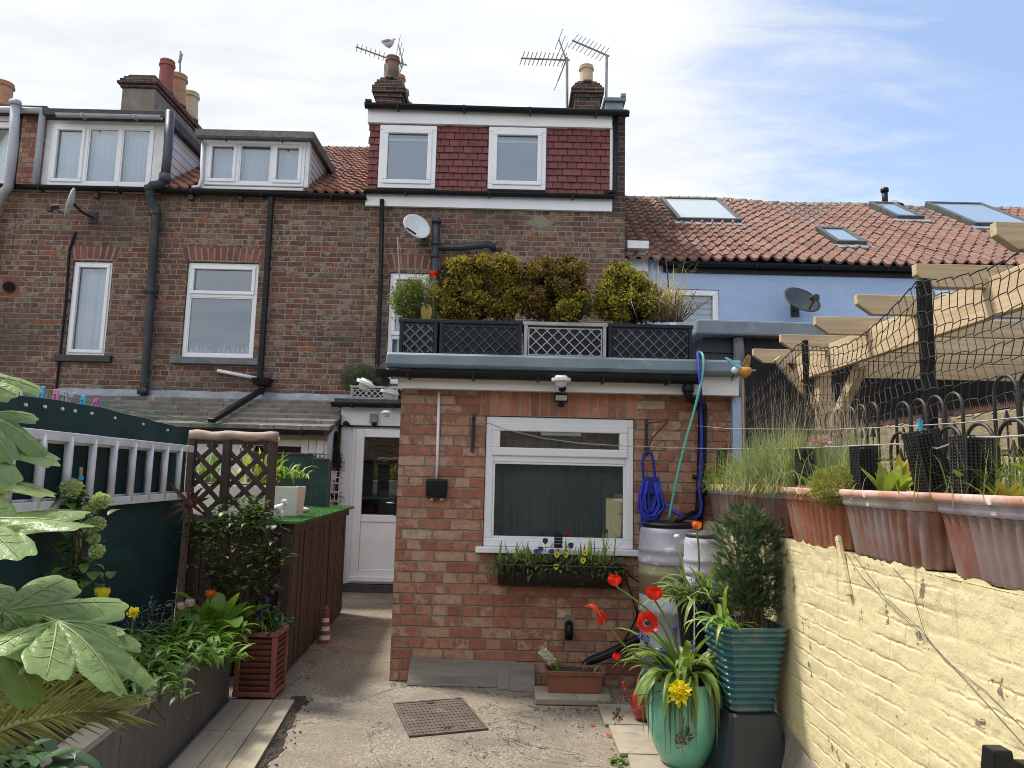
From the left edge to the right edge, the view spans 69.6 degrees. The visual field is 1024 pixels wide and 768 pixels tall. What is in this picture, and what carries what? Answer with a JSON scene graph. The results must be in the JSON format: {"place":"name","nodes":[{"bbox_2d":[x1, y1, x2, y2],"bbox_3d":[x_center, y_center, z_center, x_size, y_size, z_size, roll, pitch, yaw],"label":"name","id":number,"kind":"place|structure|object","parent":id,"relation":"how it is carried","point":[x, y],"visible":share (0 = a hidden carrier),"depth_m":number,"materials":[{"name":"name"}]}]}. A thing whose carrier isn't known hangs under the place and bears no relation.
{"place":"outdoors","nodes":[
{"label":"outdoors","id":0,"kind":"place"},
{"bbox_2d":[166,592,635,767],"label":"yard paving","id":1,"kind":"structure","parent":0,"point":[350,718],"depth_m":4.45,"materials":[{"name":"concrete"}]},
{"bbox_2d":[0,373,157,709],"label":"fatsia","id":2,"kind":"object","parent":1,"relation":"on","point":[51,629],"visible":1,"depth_m":1.55,"materials":[{"name":"plant"}]},
{"bbox_2d":[0,395,188,715],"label":"garden fence","id":3,"kind":"object","parent":1,"relation":"on","point":[141,556],"visible":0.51,"depth_m":4.26,"materials":[{"name":"green wood"}]},
{"bbox_2d":[3,428,193,511],"bbox_3d":[-2.137,0.388,3.300,0.083,0.365,3.667,2,-7,-4],"label":"railing","id":4,"kind":"object","parent":3,"relation":"attached to","point":[44,438],"visible":0.7,"depth_m":3.96,"materials":[{"name":"wood"}]},
{"bbox_2d":[43,478,120,598],"bbox_3d":[-2.035,0.736,3.475,0.311,0.585,0.302,6,-9,-33],"label":"snowball bush","id":5,"kind":"object","parent":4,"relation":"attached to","point":[71,489],"visible":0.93,"depth_m":3.43,"materials":[{"name":"green plant"}]},
{"bbox_2d":[164,481,209,601],"bbox_3d":[-2.140,1.073,4.824,0.302,0.858,0.104,1,-7,0],"label":"metal flower","id":6,"kind":"object","parent":3,"relation":"attached to","point":[189,503],"visible":0.98,"depth_m":4.86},
{"bbox_2d":[0,634,231,767],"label":"raised bed","id":7,"kind":"object","parent":1,"relation":"on","point":[163,744],"visible":0.48,"depth_m":3.52,"materials":[{"name":"grey wood"}]},
{"bbox_2d":[0,735,100,767],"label":"broad leaved plant","id":8,"kind":"object","parent":7,"relation":"on","point":[67,757],"visible":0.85,"depth_m":2.48,"materials":[{"name":"green plant"}]},
{"bbox_2d":[0,667,158,767],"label":"palm","id":9,"kind":"object","parent":7,"relation":"on","point":[59,705],"visible":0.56,"depth_m":1.81,"materials":[{"name":"plant"}]},
{"bbox_2d":[55,628,201,720],"bbox_3d":[-1.809,1.339,3.419,0.651,0.324,0.874,7,-9,-40],"label":"wallflower","id":10,"kind":"object","parent":7,"relation":"on","point":[133,686],"visible":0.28,"depth_m":3.31,"materials":[{"name":"green plant"}]},
{"bbox_2d":[108,596,177,660],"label":"grey leaved shrub","id":11,"kind":"object","parent":7,"relation":"on","point":[147,627],"visible":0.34,"depth_m":4.15,"materials":[{"name":"plant"}]},
{"bbox_2d":[80,629,211,691],"bbox_3d":[-1.875,1.423,3.776,0.564,0.262,0.725,1,-7,0],"label":"euphorbia","id":12,"kind":"object","parent":7,"relation":"on","point":[150,665],"visible":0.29,"depth_m":3.83,"materials":[{"name":"green plant"}]},
{"bbox_2d":[128,609,260,687],"bbox_3d":[-1.942,1.462,4.155,0.961,0.262,1.058,1,-7,0],"label":"euphorbia","id":13,"kind":"object","parent":7,"relation":"on","point":[214,647],"visible":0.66,"depth_m":4.16,"materials":[{"name":"green plant"}]},
{"bbox_2d":[173,591,270,635],"bbox_3d":[-1.869,1.479,4.641,0.572,0.329,0.531,1,-7,0],"label":"bergenia","id":14,"kind":"object","parent":7,"relation":"on","point":[228,613],"visible":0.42,"depth_m":4.65,"materials":[{"name":"green plant"}]},
{"bbox_2d":[174,429,278,625],"bbox_3d":[-2.077,1.214,5.330,0.664,1.760,0.090,1,-7,0],"label":"trellis","id":15,"kind":"object","parent":1,"relation":"on","point":[228,440],"visible":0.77,"depth_m":5.39,"materials":[{"name":"brown wood"}]},
{"bbox_2d":[169,495,296,614],"bbox_3d":[-1.899,1.158,4.985,0.948,0.814,0.436,1,-7,0],"label":"climbing shrub","id":16,"kind":"object","parent":15,"relation":"attached to","point":[269,561],"visible":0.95,"depth_m":4.98,"materials":[{"name":"green plant"}]},
{"bbox_2d":[169,699,293,767],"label":"wooden decking","id":17,"kind":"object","parent":1,"relation":"on","point":[237,733],"depth_m":4.04,"materials":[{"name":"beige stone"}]},
{"bbox_2d":[232,624,289,697],"bbox_3d":[-1.663,1.831,4.891,0.277,0.405,0.282,1,-7,0],"label":"wooden planter","id":18,"kind":"object","parent":1,"relation":"on","point":[262,673],"visible":0.81,"depth_m":4.77,"materials":[{"name":"wood"}]},
{"bbox_2d":[251,602,297,637],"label":"strawberry plant","id":19,"kind":"object","parent":18,"relation":"on","point":[274,615],"visible":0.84,"depth_m":4.86,"materials":[{"name":"green plant"}]},
{"bbox_2d":[186,504,353,675],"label":"garden store","id":20,"kind":"structure","parent":1,"relation":"on","point":[310,577],"depth_m":5.67,"materials":[{"name":"brown wood"}]},
{"bbox_2d":[193,483,305,516],"bbox_3d":[-2.127,0.931,5.924,0.867,0.246,0.238,1,-7,0],"label":"white trough","id":21,"kind":"object","parent":20,"relation":"on","point":[293,496],"visible":0.41,"depth_m":5.82,"materials":[{"name":"beige plastic"}]},
{"bbox_2d":[253,452,314,505],"bbox_3d":[-2.398,1.292,7.621,0.654,1.159,0.042,1,-7,0],"label":"netting screen","id":22,"kind":"object","parent":20,"relation":"attached to","point":[301,459],"visible":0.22,"depth_m":7.66,"materials":[{"name":"green fabric"}]},
{"bbox_2d":[303,453,331,507],"bbox_3d":[-2.001,1.281,7.452,0.291,1.156,0.042,1,-7,0],"label":"netting screen","id":23,"kind":"object","parent":20,"relation":"attached to","point":[321,483],"visible":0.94,"depth_m":7.48,"materials":[{"name":"green fabric"}]},
{"bbox_2d":[256,696,312,767],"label":"soil strip","id":24,"kind":"object","parent":1,"relation":"on","point":[274,749],"visible":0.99,"depth_m":4.12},
{"bbox_2d":[331,398,400,592],"bbox_3d":[-1.519,1.446,9.657,1.569,2.400,1.148,1,-7,0],"label":"back porch","id":25,"kind":"object","parent":1,"relation":"on","point":[369,554],"visible":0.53,"depth_m":9.24,"materials":[{"name":"white plastic"}]},
{"bbox_2d":[349,429,399,581],"bbox_3d":[-1.552,1.515,9.244,0.896,1.892,0.131,1,-7,0],"label":"door","id":26,"kind":"structure","parent":25,"relation":"in","point":[372,555],"depth_m":9.21,"materials":[{"name":"white plastic"}]},
{"bbox_2d":[350,385,401,399],"bbox_3d":[-1.779,0.135,9.652,0.631,0.187,0.322,1,-7,0],"label":"trough planter","id":27,"kind":"object","parent":25,"relation":"on","point":[357,392],"visible":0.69,"depth_m":9.50,"materials":[{"name":"white plastic"}]},
{"bbox_2d":[335,361,387,391],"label":"lavender bush","id":28,"kind":"object","parent":27,"relation":"in","point":[359,372],"visible":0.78,"depth_m":9.63,"materials":[{"name":"green plant"}]},
{"bbox_2d":[393,697,487,736],"bbox_3d":[-0.454,2.026,4.501,0.467,0.010,0.636,4,-7,-18],"label":"manhole cover","id":29,"kind":"object","parent":1,"relation":"on","point":[437,716],"visible":1,"depth_m":4.46,"materials":[{"name":"metal"}]},
{"bbox_2d":[407,658,515,687],"bbox_3d":[-0.352,2.042,5.207,0.760,0.163,0.110,1,-7,0],"label":"paving slab","id":30,"kind":"object","parent":1,"relation":"on","point":[451,672],"visible":0.8,"depth_m":5.20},
{"bbox_2d":[509,662,534,691],"bbox_3d":[0.071,2.051,5.164,0.177,0.153,0.194,1,-7,0],"label":"timber offcut","id":31,"kind":"object","parent":1,"relation":"on","point":[522,676],"visible":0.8,"depth_m":5.15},
{"bbox_2d":[376,352,741,686],"bbox_3d":[0.330,1.286,7.618,2.686,2.397,4.965,1,-7,0],"label":"brick extension","id":32,"kind":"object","parent":1,"relation":"on","point":[510,488],"visible":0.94,"depth_m":5.40,"materials":[{"name":"red brick"}]},
{"bbox_2d":[399,318,439,352],"bbox_3d":[-0.706,-0.327,5.702,0.306,0.297,0.342,1,-7,0],"label":"trough planter","id":33,"kind":"object","parent":32,"relation":"on","point":[419,335],"visible":0.83,"depth_m":5.55,"materials":[{"name":"black plastic"}]},
{"bbox_2d":[386,272,435,323],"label":"loose shrub","id":34,"kind":"object","parent":33,"relation":"in","point":[401,295],"visible":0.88,"depth_m":5.70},
{"bbox_2d":[439,319,522,354],"bbox_3d":[-0.237,-0.315,5.702,0.638,0.297,0.342,1,-7,0],"label":"trough planter","id":35,"kind":"object","parent":32,"relation":"on","point":[489,337],"visible":0.76,"depth_m":5.55,"materials":[{"name":"black plastic"}]},
{"bbox_2d":[427,252,498,319],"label":"conifer shrub","id":36,"kind":"object","parent":35,"relation":"on","point":[460,292],"visible":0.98,"depth_m":5.65,"materials":[{"name":"green plant"}]},
{"bbox_2d":[488,251,527,320],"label":"conifer shrub","id":37,"kind":"object","parent":35,"relation":"on","point":[511,289],"visible":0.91,"depth_m":5.70,"materials":[{"name":"green plant"}]},
{"bbox_2d":[483,416,632,548],"bbox_3d":[0.348,0.735,5.517,1.100,0.950,0.181,1,-7,0],"label":"window","id":38,"kind":"structure","parent":32,"relation":"in","point":[537,489],"depth_m":5.53,"materials":[{"name":"white plastic"}]},
{"bbox_2d":[496,562,624,589],"bbox_3d":[0.341,1.369,5.234,0.908,0.180,0.224,1,-7,0],"label":"window box","id":39,"kind":"object","parent":32,"relation":"attached to","point":[565,579],"depth_m":5.16,"materials":[{"name":"black metal"}]},
{"bbox_2d":[479,553,631,581],"bbox_3d":[0.304,1.298,5.215,1.092,0.178,0.307,1,-7,0],"label":"basket greenery","id":40,"kind":"object","parent":39,"relation":"in","point":[527,563],"visible":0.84,"depth_m":5.16,"materials":[{"name":"green plant"}]},
{"bbox_2d":[523,321,607,356],"bbox_3d":[0.399,-0.300,5.702,0.639,0.297,0.342,1,-7,0],"label":"trough planter","id":41,"kind":"object","parent":32,"relation":"on","point":[574,339],"visible":0.77,"depth_m":5.55,"materials":[{"name":"grey plastic"}]},
{"bbox_2d":[516,253,592,321],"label":"conifer shrub","id":42,"kind":"object","parent":41,"relation":"on","point":[547,277],"visible":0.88,"depth_m":5.67,"materials":[{"name":"green plant"}]},
{"bbox_2d":[549,290,594,322],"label":"conifer shrub","id":43,"kind":"object","parent":41,"relation":"on","point":[577,306],"visible":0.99,"depth_m":5.57,"materials":[{"name":"green plant"}]},
{"bbox_2d":[606,323,692,358],"bbox_3d":[1.041,-0.285,5.702,0.649,0.297,0.342,1,-7,0],"label":"trough planter","id":44,"kind":"object","parent":32,"relation":"on","point":[659,341],"visible":0.71,"depth_m":5.55,"materials":[{"name":"black plastic"}]},
{"bbox_2d":[588,259,670,323],"bbox_3d":[0.922,-0.718,5.743,0.670,0.556,0.466,1,-7,0],"label":"conifer shrub","id":45,"kind":"object","parent":44,"relation":"on","point":[616,293],"visible":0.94,"depth_m":5.66,"materials":[{"name":"green plant"}]},
{"bbox_2d":[609,248,710,324],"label":"ornamental grass","id":46,"kind":"object","parent":44,"relation":"in","point":[667,309],"depth_m":5.67,"materials":[{"name":"plant"}]},
{"bbox_2d":[637,350,702,532],"bbox_3d":[1.157,0.434,5.315,0.483,1.437,0.280,1,-7,0],"label":"blue hose","id":47,"kind":"object","parent":32,"relation":"hanging from","point":[653,488],"visible":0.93,"depth_m":5.31,"materials":[{"name":"plastic"}]},
{"bbox_2d":[477,419,1023,449],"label":"wire line","id":48,"kind":"object","parent":32,"relation":"attached to","point":[1008,436],"visible":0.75,"depth_m":3.63,"materials":[{"name":"grey plastic"}]},
{"bbox_2d":[534,686,611,705],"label":"paving slab","id":49,"kind":"structure","parent":1,"relation":"on","point":[542,695],"depth_m":4.79,"materials":[{"name":"grey concrete"}]},
{"bbox_2d":[544,664,604,693],"bbox_3d":[0.417,1.996,4.977,0.394,0.144,0.197,1,-7,0],"label":"terracotta trough","id":50,"kind":"object","parent":49,"relation":"on","point":[568,678],"visible":0.93,"depth_m":4.89,"materials":[{"name":"ceramic"}]},
{"bbox_2d":[638,511,695,677],"bbox_3d":[1.058,1.492,4.956,0.417,1.262,0.402,1,-7,0],"label":"water butt","id":51,"kind":"object","parent":1,"relation":"on","point":[657,547],"visible":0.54,"depth_m":4.83,"materials":[{"name":"white plastic"}]},
{"bbox_2d":[703,520,1023,767],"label":"garden wall","id":52,"kind":"structure","parent":1,"relation":"on","point":[884,664],"depth_m":2.69,"materials":[{"name":"beige paint"}]},
{"bbox_2d":[706,484,745,523],"bbox_3d":[1.536,0.813,4.962,0.357,0.265,0.707,1,-7,0],"label":"plant trough","id":53,"kind":"object","parent":52,"relation":"on","point":[723,499],"visible":0.2,"depth_m":4.87,"materials":[{"name":"plastic"}]},
{"bbox_2d":[672,450,750,497],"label":"ornamental grass","id":54,"kind":"object","parent":53,"relation":"in","point":[715,480],"depth_m":4.94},
{"bbox_2d":[739,485,793,536],"bbox_3d":[1.548,0.722,4.228,0.357,0.265,0.768,1,-7,0],"label":"plant trough","id":55,"kind":"object","parent":52,"relation":"on","point":[778,507],"visible":0.15,"depth_m":3.98,"materials":[{"name":"plastic"}]},
{"bbox_2d":[696,419,870,502],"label":"ornamental grass","id":56,"kind":"object","parent":55,"relation":"in","point":[767,462],"depth_m":4.02,"materials":[{"name":"plant"}]},
{"bbox_2d":[781,487,854,550],"bbox_3d":[1.541,0.632,3.513,0.357,0.265,0.707,1,-7,0],"label":"plant trough","id":57,"kind":"object","parent":52,"relation":"on","point":[800,505],"visible":0.38,"depth_m":3.39,"materials":[{"name":"brown plastic"}]},
{"bbox_2d":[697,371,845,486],"bbox_3d":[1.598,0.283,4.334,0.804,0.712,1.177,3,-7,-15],"label":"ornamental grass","id":58,"kind":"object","parent":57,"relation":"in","point":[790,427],"depth_m":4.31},
{"bbox_2d":[795,448,815,486],"bbox_3d":[1.487,0.444,3.728,0.078,0.230,0.080,1,-7,0],"label":"plant pot","id":59,"kind":"object","parent":57,"relation":"in","point":[804,455],"visible":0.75,"depth_m":3.70,"materials":[{"name":"black plastic"}]},
{"bbox_2d":[806,462,856,509],"bbox_3d":[1.445,0.454,3.233,0.293,0.219,0.338,1,-7,0],"label":"moss mound","id":60,"kind":"object","parent":57,"relation":"in","point":[829,476],"visible":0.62,"depth_m":3.18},
{"bbox_2d":[780,376,886,473],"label":"ornamental grass","id":61,"kind":"object","parent":57,"relation":"in","point":[829,422],"depth_m":3.79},
{"bbox_2d":[784,426,905,490],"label":"ornamental grass","id":62,"kind":"object","parent":57,"relation":"in","point":[837,460],"depth_m":3.50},
{"bbox_2d":[838,489,955,570],"bbox_3d":[1.533,0.546,2.829,0.357,0.265,0.697,1,-7,0],"label":"plant trough","id":63,"kind":"object","parent":52,"relation":"on","point":[893,526],"visible":0.65,"depth_m":2.65,"materials":[{"name":"plastic"}]},
{"bbox_2d":[849,446,878,490],"bbox_3d":[1.486,0.388,3.100,0.086,0.251,0.086,1,-7,0],"label":"plant pot","id":64,"kind":"object","parent":63,"relation":"in","point":[867,460],"visible":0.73,"depth_m":3.07,"materials":[{"name":"black plastic"}]},
{"bbox_2d":[860,465,912,491],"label":"succulent","id":65,"kind":"object","parent":63,"relation":"on","point":[885,481],"visible":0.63,"depth_m":2.88,"materials":[{"name":"green plant"}]},
{"bbox_2d":[901,428,949,492],"bbox_3d":[1.475,0.300,2.607,0.133,0.285,0.092,1,-7,0],"label":"plant pot","id":66,"kind":"object","parent":63,"relation":"in","point":[923,444],"visible":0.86,"depth_m":2.58,"materials":[{"name":"black plastic"}]},
{"bbox_2d":[889,418,1023,490],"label":"hoop edging","id":67,"kind":"object","parent":52,"relation":"on","point":[987,427],"visible":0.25,"depth_m":2.74,"materials":[{"name":"black metal"}]},
{"bbox_2d":[932,493,1023,590],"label":"plant trough","id":68,"kind":"object","parent":52,"relation":"on","point":[986,541],"visible":0.96,"depth_m":2.17,"materials":[{"name":"plastic"}]},
{"bbox_2d":[949,435,995,494],"bbox_3d":[1.492,0.293,2.386,0.094,0.252,0.093,1,-7,0],"label":"plant pot","id":69,"kind":"object","parent":68,"relation":"in","point":[969,448],"visible":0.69,"depth_m":2.36,"materials":[{"name":"black plastic"}]},
{"bbox_2d":[981,745,1023,767],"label":"black post","id":70,"kind":"object","parent":1,"relation":"on","point":[996,756],"visible":1,"depth_m":1.67,"materials":[{"name":"plastic"}]},
{"bbox_2d":[0,0,1023,206],"label":"sky","id":71,"kind":"structure","parent":0,"point":[922,101],"materials":[{"name":"blue"}]},
{"bbox_2d":[597,704,704,767],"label":"side paving","id":72,"kind":"structure","parent":0,"point":[632,738],"depth_m":4.15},
{"bbox_2d":[645,679,718,767],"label":"glazed pot","id":73,"kind":"object","parent":72,"relation":"on","point":[696,753],"visible":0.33,"depth_m":3.70,"materials":[{"name":"teal ceramic"}]},
{"bbox_2d":[613,628,727,754],"bbox_3d":[0.894,1.581,3.855,0.733,0.572,0.668,1,-7,0],"label":"spider plant","id":74,"kind":"object","parent":73,"relation":"in","point":[708,674],"visible":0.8,"depth_m":3.73,"materials":[{"name":"green plant"}]},
{"bbox_2d":[676,597,719,658],"bbox_3d":[1.052,1.617,4.154,0.248,0.769,0.248,1,-7,0],"label":"dark pot","id":75,"kind":"object","parent":72,"relation":"on","point":[689,634],"visible":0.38,"depth_m":4.09,"materials":[{"name":"plastic"}]},
{"bbox_2d":[637,545,727,627],"bbox_3d":[1.071,1.149,4.193,0.646,0.451,0.651,-2,-8,26],"label":"tulip foliage","id":76,"kind":"object","parent":75,"relation":"in","point":[707,590],"visible":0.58,"depth_m":4.14,"materials":[{"name":"green plant"}]},
{"bbox_2d":[674,530,727,607],"bbox_3d":[1.189,1.498,4.564,0.277,1.156,0.428,-2,-8,24],"label":"water butt","id":77,"kind":"object","parent":72,"relation":"on","point":[690,557],"visible":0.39,"depth_m":4.58,"materials":[{"name":"white plastic"}]},
{"bbox_2d":[704,705,784,767],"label":"upturned pot","id":78,"kind":"object","parent":72,"relation":"on","point":[751,740],"visible":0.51,"depth_m":3.59,"materials":[{"name":"black plastic"}]},
{"bbox_2d":[701,615,788,712],"bbox_3d":[1.192,1.434,3.775,0.355,0.420,0.355,2,-7,-6],"label":"ribbed planter","id":79,"kind":"object","parent":78,"relation":"on","point":[746,662],"visible":0.86,"depth_m":3.64,"materials":[{"name":"teal ceramic"}]},
{"bbox_2d":[683,586,770,647],"bbox_3d":[1.046,1.183,3.757,0.325,0.310,0.418,5,-8,-27],"label":"bulb foliage","id":80,"kind":"object","parent":79,"relation":"in","point":[723,617],"visible":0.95,"depth_m":3.75,"materials":[{"name":"green plant"}]},
{"bbox_2d":[706,497,786,625],"bbox_3d":[1.237,0.930,3.858,0.442,0.678,0.393,1,-7,0],"label":"juniper","id":81,"kind":"object","parent":79,"relation":"in","point":[751,585],"visible":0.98,"depth_m":3.81,"materials":[{"name":"plant"}]},
{"bbox_2d":[782,728,815,767],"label":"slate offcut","id":82,"kind":"object","parent":72,"relation":"on","point":[795,756],"visible":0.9,"depth_m":3.50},
{"bbox_2d":[874,423,1023,509],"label":"ornamental grass","id":83,"kind":"object","parent":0,"point":[1015,479],"depth_m":2.30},
{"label":"neighbour ground","id":84,"kind":"structure","parent":0,"visible":0},
{"bbox_2d":[825,402,880,461],"bbox_3d":[1.972,0.364,4.281,0.024,0.472,0.669,1,-7,0],"label":"hoop edging","id":85,"kind":"object","parent":84,"relation":"on","point":[865,409],"visible":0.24,"depth_m":4.10,"materials":[{"name":"black metal"}]},
{"bbox_2d":[752,222,1023,428],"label":"pergola","id":86,"kind":"object","parent":84,"relation":"on","point":[1009,236],"visible":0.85,"depth_m":5.60,"materials":[{"name":"wood"}]},
{"bbox_2d":[800,400,1023,490],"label":"sleeper wall","id":87,"kind":"structure","parent":84,"relation":"on","point":[888,433],"depth_m":3.60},
{"bbox_2d":[914,278,938,428],"bbox_3d":[2.126,0.117,3.761,0.070,1.339,0.062,1,-7,0],"label":"net post","id":88,"kind":"object","parent":84,"relation":"on","point":[931,346],"visible":0.53,"depth_m":3.78,"materials":[{"name":"black plastic"}]},
{"bbox_2d":[747,249,1023,444],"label":"garden net","id":89,"kind":"object","parent":88,"relation":"attached to","point":[913,347],"visible":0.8,"depth_m":3.94,"materials":[{"name":"plastic"}]},
{"bbox_2d":[895,391,965,490],"bbox_3d":[1.944,0.291,3.436,0.024,0.468,0.564,1,-7,0],"label":"hoop edging","id":90,"kind":"object","parent":84,"relation":"on","point":[926,413],"visible":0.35,"depth_m":3.40,"materials":[{"name":"black metal"}]},
{"bbox_2d":[992,372,1023,485],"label":"hoop edging","id":91,"kind":"object","parent":84,"relation":"on","point":[1019,403],"visible":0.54,"depth_m":2.85,"materials":[{"name":"black metal"}]},
{"label":"ground","id":92,"kind":"structure","parent":0,"visible":0},
{"bbox_2d":[0,79,22,355],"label":"terrace house","id":93,"kind":"structure","parent":92,"relation":"on","point":[10,128],"depth_m":10.51,"materials":[{"name":"brick"}]},
{"bbox_2d":[0,58,201,394],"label":"terrace house","id":94,"kind":"structure","parent":92,"relation":"on","point":[78,289],"depth_m":10.52,"materials":[{"name":"brick"}]},
{"bbox_2d":[66,262,112,354],"bbox_3d":[-5.982,-1.063,10.496,0.556,1.360,0.177,1,-7,0],"label":"window","id":95,"kind":"structure","parent":94,"relation":"in","point":[95,282],"depth_m":10.51,"materials":[{"name":"white plastic"}]},
{"bbox_2d":[47,124,155,186],"bbox_3d":[-5.945,-3.302,10.717,1.483,0.933,0.178,1,-7,0],"label":"window","id":96,"kind":"structure","parent":94,"relation":"in","point":[108,146],"depth_m":10.74,"materials":[{"name":"white plastic"}]},
{"bbox_2d":[19,387,349,591],"bbox_3d":[-5.086,1.272,9.341,6.290,2.700,1.598,1,-7,0],"label":"lean to shed","id":97,"kind":"object","parent":92,"relation":"on","point":[304,422],"visible":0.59,"depth_m":9.40,"materials":[{"name":"concrete"}]},
{"bbox_2d":[148,129,368,446],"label":"terrace house","id":98,"kind":"structure","parent":92,"relation":"on","point":[260,266],"depth_m":10.49,"materials":[{"name":"brick"}]},
{"bbox_2d":[182,263,258,357],"bbox_3d":[-4.126,-1.040,10.463,1.009,1.370,0.107,1,-7,0],"label":"window","id":99,"kind":"structure","parent":98,"relation":"in","point":[221,298],"depth_m":10.48,"materials":[{"name":"white plastic"}]},
{"bbox_2d":[204,140,305,187],"bbox_3d":[-3.716,-3.183,10.708,1.436,0.669,0.178,1,-7,0],"label":"window","id":100,"kind":"structure","parent":98,"relation":"in","point":[229,163],"depth_m":10.68,"materials":[{"name":"white plastic"}]},
{"bbox_2d":[359,54,629,514],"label":"terrace house","id":101,"kind":"structure","parent":92,"relation":"on","point":[523,184],"depth_m":10.58,"materials":[{"name":"brick"}]},
{"bbox_2d":[386,273,428,383],"bbox_3d":[-1.474,-0.779,10.474,0.555,1.592,0.177,1,-7,0],"label":"window","id":102,"kind":"structure","parent":101,"relation":"in","point":[393,327],"depth_m":10.47,"materials":[{"name":"white plastic"}]},
{"bbox_2d":[378,125,436,189],"bbox_3d":[-1.509,-3.278,10.646,0.822,0.950,0.098,1,-7,0],"label":"window","id":103,"kind":"structure","parent":101,"relation":"in","point":[407,153],"depth_m":10.66,"materials":[{"name":"white plastic"}]},
{"bbox_2d":[403,214,429,245],"bbox_3d":[-1.272,-2.159,10.246,0.268,0.362,0.614,-1,-8,18],"label":"satellite dish","id":104,"kind":"object","parent":101,"relation":"attached to","point":[416,226],"visible":1,"depth_m":10.17,"materials":[{"name":"paint"}]},
{"bbox_2d":[487,127,546,191],"bbox_3d":[0.074,-3.255,10.648,0.832,0.940,0.098,1,-7,0],"label":"window","id":105,"kind":"structure","parent":101,"relation":"in","point":[516,155],"depth_m":10.66,"materials":[{"name":"white plastic"}]},
{"bbox_2d":[624,187,1023,324],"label":"terrace house","id":106,"kind":"structure","parent":92,"relation":"on","point":[756,259],"depth_m":11.17,"materials":[{"name":"tile"}]},
{"bbox_2d":[669,289,718,324],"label":"window","id":107,"kind":"structure","parent":106,"relation":"in","point":[710,310],"depth_m":10.76,"materials":[{"name":"white plastic"}]},
{"bbox_2d":[783,287,820,316],"bbox_3d":[4.109,-1.168,10.334,0.477,0.415,0.660,-3,-8,31],"label":"satellite dish","id":108,"kind":"object","parent":106,"relation":"attached to","point":[797,299],"visible":1,"depth_m":10.31,"materials":[{"name":"black metal"}]},
{"bbox_2d":[691,319,1023,455],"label":"black shed","id":109,"kind":"structure","parent":92,"relation":"on","point":[740,340],"depth_m":7.25,"materials":[{"name":"wood"}]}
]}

